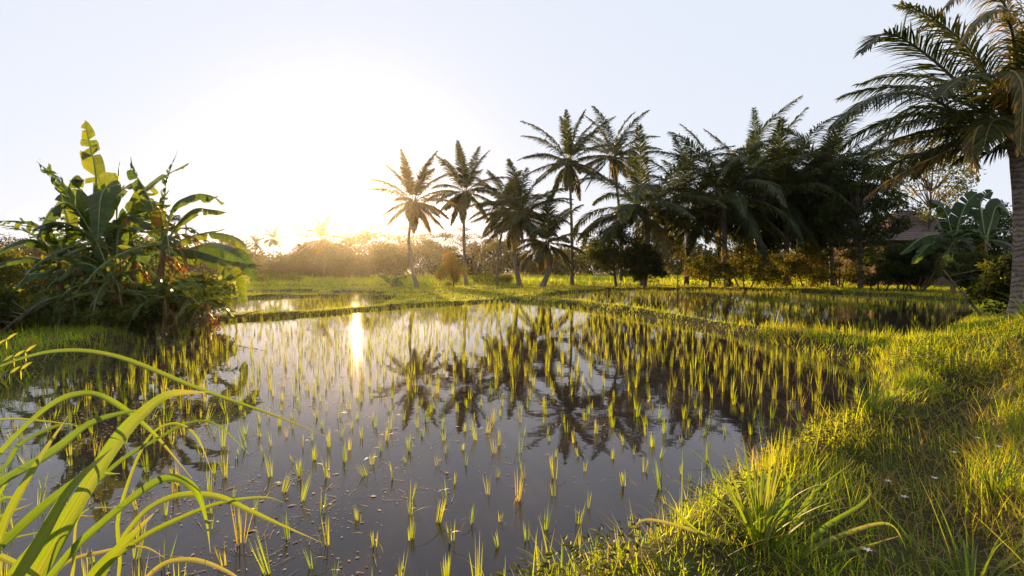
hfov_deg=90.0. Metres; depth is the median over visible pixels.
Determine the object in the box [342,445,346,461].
rice seedling
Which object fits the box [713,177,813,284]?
leafy tree
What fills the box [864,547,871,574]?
white flower
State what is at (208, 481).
rice seedling
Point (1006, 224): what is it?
leafy tree
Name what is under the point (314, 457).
rice seedling
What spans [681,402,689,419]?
rice seedling
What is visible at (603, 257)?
leafy tree
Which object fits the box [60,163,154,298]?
banana plant
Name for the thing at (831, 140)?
coconut palm
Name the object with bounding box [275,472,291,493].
rice seedling
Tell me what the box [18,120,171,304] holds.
banana plant
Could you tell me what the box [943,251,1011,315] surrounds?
shrub
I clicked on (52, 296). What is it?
banana plant
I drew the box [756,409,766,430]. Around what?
rice seedling
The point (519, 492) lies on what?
rice seedling
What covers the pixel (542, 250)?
coconut palm
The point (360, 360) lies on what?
rice crop
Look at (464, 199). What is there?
coconut palm
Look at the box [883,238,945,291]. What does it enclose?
banana plant
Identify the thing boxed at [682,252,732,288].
shrub
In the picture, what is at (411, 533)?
rice seedling
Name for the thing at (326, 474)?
rice seedling
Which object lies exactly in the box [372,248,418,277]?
tree
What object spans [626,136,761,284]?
coconut palm
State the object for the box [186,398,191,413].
rice seedling
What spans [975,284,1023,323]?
grass tuft
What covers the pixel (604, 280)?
grass
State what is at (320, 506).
rice seedling
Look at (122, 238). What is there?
banana plant
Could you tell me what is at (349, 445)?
rice seedling
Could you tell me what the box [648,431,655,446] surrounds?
rice seedling
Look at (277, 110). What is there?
sky
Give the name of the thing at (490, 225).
coconut palm
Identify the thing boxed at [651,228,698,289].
tree
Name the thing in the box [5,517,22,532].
rice seedling
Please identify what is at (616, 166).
coconut palm
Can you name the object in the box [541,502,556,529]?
rice seedling
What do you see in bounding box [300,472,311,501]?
rice seedling
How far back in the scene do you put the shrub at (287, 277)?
55.56 m
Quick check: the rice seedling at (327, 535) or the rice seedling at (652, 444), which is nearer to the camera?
the rice seedling at (327, 535)
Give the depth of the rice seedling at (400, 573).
2.63 m
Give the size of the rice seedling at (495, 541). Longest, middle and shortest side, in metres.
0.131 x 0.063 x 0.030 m
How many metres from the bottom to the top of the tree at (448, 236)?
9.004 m
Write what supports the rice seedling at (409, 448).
on the water
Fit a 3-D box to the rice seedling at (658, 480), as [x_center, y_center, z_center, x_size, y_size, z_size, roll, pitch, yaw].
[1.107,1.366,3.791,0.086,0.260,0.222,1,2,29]
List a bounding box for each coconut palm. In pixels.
[241,230,268,260]
[259,226,288,255]
[287,207,350,276]
[367,149,457,287]
[424,140,508,285]
[468,169,548,284]
[469,158,576,286]
[508,194,591,286]
[517,108,621,284]
[570,123,782,286]
[572,106,662,282]
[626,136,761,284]
[646,96,843,286]
[680,106,815,270]
[695,113,918,285]
[754,92,939,285]
[826,0,1023,319]
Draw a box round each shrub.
[0,247,70,305]
[0,280,44,335]
[3,298,118,329]
[10,252,166,307]
[81,300,261,332]
[145,269,236,317]
[243,268,307,282]
[469,269,513,283]
[618,241,669,289]
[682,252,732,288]
[719,243,775,287]
[745,249,805,287]
[780,246,842,287]
[814,248,871,287]
[854,242,907,290]
[875,256,930,290]
[894,260,944,290]
[937,250,999,289]
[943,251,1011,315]
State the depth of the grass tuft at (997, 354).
5.75 m
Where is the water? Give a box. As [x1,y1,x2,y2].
[0,289,974,575]
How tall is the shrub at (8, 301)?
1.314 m
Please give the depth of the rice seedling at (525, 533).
3.02 m
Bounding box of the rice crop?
[0,288,965,575]
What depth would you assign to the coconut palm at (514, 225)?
40.59 m
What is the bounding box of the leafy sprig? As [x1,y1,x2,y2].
[0,333,35,383]
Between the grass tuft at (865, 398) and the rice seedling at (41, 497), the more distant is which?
the grass tuft at (865, 398)
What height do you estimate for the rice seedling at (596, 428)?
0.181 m
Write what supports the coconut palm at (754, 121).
on the ground at (34, 366)
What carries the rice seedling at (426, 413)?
on the water
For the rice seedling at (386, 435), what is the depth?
4.77 m
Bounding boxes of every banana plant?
[0,175,127,302]
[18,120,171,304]
[25,279,116,328]
[35,165,156,326]
[49,198,187,294]
[57,258,160,315]
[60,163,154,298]
[81,150,263,328]
[122,275,214,333]
[133,281,204,329]
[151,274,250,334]
[379,273,403,286]
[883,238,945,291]
[899,191,991,294]
[941,189,1011,254]
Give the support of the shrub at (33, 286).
on the ground at (34, 366)
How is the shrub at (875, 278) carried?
on the ground at (34, 366)
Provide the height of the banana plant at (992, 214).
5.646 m
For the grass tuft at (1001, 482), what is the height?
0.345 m
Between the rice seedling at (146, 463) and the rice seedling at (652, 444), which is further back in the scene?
the rice seedling at (652, 444)
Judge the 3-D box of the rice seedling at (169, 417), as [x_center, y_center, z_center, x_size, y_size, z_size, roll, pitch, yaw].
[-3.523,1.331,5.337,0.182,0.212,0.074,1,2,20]
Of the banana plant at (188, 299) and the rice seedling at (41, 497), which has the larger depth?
the banana plant at (188, 299)
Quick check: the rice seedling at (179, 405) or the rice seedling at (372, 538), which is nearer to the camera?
the rice seedling at (372, 538)
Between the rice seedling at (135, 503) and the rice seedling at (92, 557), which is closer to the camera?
the rice seedling at (92, 557)
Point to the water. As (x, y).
(426, 549)
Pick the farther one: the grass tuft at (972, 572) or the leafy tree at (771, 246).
the leafy tree at (771, 246)
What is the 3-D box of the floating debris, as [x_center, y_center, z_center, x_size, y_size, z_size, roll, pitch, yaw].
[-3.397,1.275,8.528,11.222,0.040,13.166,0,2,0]
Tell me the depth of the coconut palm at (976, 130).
10.05 m
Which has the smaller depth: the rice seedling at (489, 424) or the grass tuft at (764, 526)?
the grass tuft at (764, 526)
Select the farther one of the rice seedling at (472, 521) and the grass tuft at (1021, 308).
the grass tuft at (1021, 308)
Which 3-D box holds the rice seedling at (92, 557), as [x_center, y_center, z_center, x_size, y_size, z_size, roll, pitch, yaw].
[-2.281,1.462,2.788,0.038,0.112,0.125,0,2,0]
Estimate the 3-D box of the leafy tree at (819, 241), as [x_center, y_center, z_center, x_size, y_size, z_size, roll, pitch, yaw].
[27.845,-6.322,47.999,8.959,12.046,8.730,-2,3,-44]
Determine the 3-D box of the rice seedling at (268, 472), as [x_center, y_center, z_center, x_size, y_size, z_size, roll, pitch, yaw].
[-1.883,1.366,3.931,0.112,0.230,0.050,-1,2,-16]
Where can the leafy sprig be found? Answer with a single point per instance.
(16, 355)
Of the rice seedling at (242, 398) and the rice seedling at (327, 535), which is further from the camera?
the rice seedling at (242, 398)
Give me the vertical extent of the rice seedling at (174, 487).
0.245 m
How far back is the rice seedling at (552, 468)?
3.92 m
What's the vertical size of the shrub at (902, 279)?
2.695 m
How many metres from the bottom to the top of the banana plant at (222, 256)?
4.610 m
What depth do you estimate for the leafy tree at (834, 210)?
36.84 m
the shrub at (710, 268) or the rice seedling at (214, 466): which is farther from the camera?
the shrub at (710, 268)
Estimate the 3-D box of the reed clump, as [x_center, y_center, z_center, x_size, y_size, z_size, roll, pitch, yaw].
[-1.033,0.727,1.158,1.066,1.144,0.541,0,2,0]
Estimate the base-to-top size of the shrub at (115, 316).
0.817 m
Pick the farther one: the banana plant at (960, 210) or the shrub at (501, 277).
the shrub at (501, 277)
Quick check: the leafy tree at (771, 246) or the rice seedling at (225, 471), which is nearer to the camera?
the rice seedling at (225, 471)
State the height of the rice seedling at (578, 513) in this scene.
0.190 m
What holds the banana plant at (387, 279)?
on the ground at (34, 366)
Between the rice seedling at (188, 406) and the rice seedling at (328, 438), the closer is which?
the rice seedling at (328, 438)
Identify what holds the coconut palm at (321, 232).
on the ground at (34, 366)
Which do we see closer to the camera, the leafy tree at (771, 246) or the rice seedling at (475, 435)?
the rice seedling at (475, 435)
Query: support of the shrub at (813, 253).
on the ground at (34, 366)
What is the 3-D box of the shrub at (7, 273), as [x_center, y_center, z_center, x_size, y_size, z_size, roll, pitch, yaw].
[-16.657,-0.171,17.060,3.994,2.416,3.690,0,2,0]
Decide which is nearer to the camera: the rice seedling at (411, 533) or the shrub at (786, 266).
the rice seedling at (411, 533)
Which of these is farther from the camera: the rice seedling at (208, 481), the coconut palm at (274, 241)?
the coconut palm at (274, 241)
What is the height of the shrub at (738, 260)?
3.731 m
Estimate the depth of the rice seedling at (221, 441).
4.61 m
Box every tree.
[0,232,68,262]
[287,240,356,277]
[320,223,399,278]
[351,224,453,274]
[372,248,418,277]
[425,227,505,274]
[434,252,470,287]
[575,220,645,286]
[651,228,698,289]
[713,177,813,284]
[774,158,856,267]
[802,156,927,288]
[886,138,986,230]
[948,199,1012,258]
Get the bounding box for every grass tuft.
[518,519,609,575]
[629,436,906,560]
[834,366,922,412]
[868,477,1023,575]
[950,436,1023,502]
[969,331,1023,366]
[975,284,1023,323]
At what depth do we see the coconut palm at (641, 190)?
39.31 m
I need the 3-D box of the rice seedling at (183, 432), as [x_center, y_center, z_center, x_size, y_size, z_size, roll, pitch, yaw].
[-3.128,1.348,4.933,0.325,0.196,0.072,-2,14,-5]
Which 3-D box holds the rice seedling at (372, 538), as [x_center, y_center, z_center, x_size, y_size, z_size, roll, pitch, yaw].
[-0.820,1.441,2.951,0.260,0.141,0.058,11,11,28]
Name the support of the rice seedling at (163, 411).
on the water
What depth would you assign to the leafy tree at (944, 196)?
44.06 m
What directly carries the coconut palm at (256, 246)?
on the ground at (34, 366)
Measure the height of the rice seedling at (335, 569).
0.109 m
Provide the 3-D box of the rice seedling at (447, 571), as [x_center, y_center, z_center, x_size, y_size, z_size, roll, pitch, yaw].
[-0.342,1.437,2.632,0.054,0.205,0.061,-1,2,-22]
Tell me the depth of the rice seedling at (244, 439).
4.58 m
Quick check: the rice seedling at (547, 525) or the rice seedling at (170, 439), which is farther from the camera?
the rice seedling at (170, 439)
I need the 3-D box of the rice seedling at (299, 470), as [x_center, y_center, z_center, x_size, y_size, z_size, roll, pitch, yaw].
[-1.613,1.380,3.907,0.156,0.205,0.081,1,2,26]
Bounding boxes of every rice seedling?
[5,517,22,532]
[33,433,47,444]
[37,485,48,504]
[66,442,71,455]
[86,550,94,563]
[126,491,137,509]
[132,517,146,558]
[141,451,150,471]
[152,502,167,515]
[158,420,164,434]
[159,401,172,414]
[159,532,193,569]
[166,409,176,421]
[169,418,179,443]
[171,464,179,492]
[176,395,182,407]
[178,418,201,434]
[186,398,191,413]
[198,446,212,458]
[203,459,216,491]
[211,461,218,473]
[212,448,230,480]
[213,546,225,565]
[218,419,228,446]
[222,493,267,545]
[236,388,247,409]
[236,425,253,448]
[239,529,270,573]
[259,454,273,476]
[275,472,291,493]
[279,388,287,400]
[282,514,289,539]
[292,460,309,476]
[299,442,318,460]
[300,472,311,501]
[303,550,329,568]
[310,512,328,546]
[318,491,326,513]
[319,459,329,477]
[325,428,330,449]
[327,561,343,575]
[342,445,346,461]
[348,439,351,449]
[353,508,358,519]
[354,532,382,550]
[356,464,369,476]
[380,428,400,440]
[398,548,409,575]
[402,480,416,498]
[405,514,415,540]
[406,437,416,451]
[406,500,412,513]
[418,495,453,522]
[420,408,430,421]
[440,552,450,575]
[445,521,466,542]
[460,506,476,528]
[469,419,476,439]
[486,415,496,432]
[486,435,498,453]
[492,533,499,547]
[513,473,523,507]
[523,525,529,540]
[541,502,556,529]
[549,450,560,478]
[563,419,575,432]
[565,503,585,523]
[594,420,599,433]
[603,471,632,486]
[641,452,647,471]
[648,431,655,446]
[653,457,668,489]
[662,418,667,433]
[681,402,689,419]
[685,437,712,460]
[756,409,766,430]
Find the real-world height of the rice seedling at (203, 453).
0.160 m
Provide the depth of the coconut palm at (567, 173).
43.99 m
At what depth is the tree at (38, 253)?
68.03 m
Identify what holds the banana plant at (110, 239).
on the ground at (34, 366)
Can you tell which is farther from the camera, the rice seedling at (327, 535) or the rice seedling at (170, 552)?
the rice seedling at (327, 535)
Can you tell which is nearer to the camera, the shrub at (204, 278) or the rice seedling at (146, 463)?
the rice seedling at (146, 463)
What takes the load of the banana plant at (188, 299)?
on the ground at (34, 366)
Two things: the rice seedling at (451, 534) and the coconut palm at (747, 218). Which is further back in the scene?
the coconut palm at (747, 218)
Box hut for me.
[826,210,992,285]
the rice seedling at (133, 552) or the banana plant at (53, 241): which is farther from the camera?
the banana plant at (53, 241)
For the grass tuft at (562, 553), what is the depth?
1.94 m
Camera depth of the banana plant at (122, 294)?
12.60 m
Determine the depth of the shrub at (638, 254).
38.54 m
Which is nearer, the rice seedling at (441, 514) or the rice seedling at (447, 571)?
the rice seedling at (447, 571)
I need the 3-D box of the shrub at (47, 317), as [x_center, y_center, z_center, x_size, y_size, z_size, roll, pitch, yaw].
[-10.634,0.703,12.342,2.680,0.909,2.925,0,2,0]
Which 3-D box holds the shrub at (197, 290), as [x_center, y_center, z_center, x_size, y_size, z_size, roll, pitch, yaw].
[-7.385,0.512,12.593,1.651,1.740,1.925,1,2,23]
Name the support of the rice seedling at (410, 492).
on the water
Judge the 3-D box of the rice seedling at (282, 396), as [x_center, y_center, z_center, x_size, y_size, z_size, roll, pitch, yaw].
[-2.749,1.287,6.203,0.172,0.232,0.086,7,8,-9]
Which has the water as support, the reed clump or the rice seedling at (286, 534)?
the rice seedling at (286, 534)
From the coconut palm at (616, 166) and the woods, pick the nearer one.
the coconut palm at (616, 166)
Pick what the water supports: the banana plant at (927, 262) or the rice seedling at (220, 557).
the rice seedling at (220, 557)
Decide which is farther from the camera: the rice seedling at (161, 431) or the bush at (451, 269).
the bush at (451, 269)
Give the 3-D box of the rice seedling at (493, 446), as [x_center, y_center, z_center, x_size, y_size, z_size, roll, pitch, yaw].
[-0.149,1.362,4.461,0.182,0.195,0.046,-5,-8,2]
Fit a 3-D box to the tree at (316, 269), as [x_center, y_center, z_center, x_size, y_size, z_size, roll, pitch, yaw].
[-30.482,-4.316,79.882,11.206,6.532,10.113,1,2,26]
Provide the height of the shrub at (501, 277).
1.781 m
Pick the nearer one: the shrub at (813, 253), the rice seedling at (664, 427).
the rice seedling at (664, 427)
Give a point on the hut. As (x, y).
(918, 228)
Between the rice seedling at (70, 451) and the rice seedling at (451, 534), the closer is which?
the rice seedling at (451, 534)
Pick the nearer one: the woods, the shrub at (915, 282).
the shrub at (915, 282)
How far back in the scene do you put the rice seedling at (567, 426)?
5.01 m
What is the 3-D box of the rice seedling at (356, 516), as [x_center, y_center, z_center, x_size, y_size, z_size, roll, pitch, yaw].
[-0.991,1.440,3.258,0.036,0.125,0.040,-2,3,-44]
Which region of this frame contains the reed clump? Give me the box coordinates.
[0,348,329,575]
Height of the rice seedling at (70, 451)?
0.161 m
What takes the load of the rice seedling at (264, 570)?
on the water
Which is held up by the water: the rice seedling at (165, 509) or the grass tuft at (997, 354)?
the rice seedling at (165, 509)
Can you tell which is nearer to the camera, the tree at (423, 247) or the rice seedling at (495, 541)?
the rice seedling at (495, 541)
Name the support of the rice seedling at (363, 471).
on the water
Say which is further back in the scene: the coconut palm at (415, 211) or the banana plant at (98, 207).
the coconut palm at (415, 211)
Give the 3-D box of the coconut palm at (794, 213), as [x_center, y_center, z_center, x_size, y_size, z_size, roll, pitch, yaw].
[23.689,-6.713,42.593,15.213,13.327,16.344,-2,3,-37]
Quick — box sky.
[0,0,1023,269]
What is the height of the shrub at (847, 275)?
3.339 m
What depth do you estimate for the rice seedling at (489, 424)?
5.00 m
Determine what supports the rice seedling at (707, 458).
on the water
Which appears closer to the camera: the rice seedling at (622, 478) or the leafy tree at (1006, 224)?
the rice seedling at (622, 478)
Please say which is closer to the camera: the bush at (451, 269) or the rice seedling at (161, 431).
the rice seedling at (161, 431)
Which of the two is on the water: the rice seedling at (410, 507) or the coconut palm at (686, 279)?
the rice seedling at (410, 507)
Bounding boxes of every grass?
[0,271,1005,392]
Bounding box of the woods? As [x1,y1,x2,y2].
[0,232,1002,275]
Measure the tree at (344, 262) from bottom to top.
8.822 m
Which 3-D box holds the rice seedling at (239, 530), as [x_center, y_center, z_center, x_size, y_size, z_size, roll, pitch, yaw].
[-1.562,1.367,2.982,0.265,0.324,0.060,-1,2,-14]
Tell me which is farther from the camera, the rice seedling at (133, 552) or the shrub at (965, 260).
the shrub at (965, 260)
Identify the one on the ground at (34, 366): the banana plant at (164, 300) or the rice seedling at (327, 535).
the banana plant at (164, 300)
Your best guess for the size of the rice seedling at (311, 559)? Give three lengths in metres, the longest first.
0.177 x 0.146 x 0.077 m
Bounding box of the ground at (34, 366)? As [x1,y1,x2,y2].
[0,270,1023,575]
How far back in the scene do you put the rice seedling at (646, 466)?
4.04 m
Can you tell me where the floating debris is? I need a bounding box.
[1,323,713,575]
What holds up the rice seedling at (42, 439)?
on the water
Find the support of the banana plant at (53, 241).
on the ground at (34, 366)

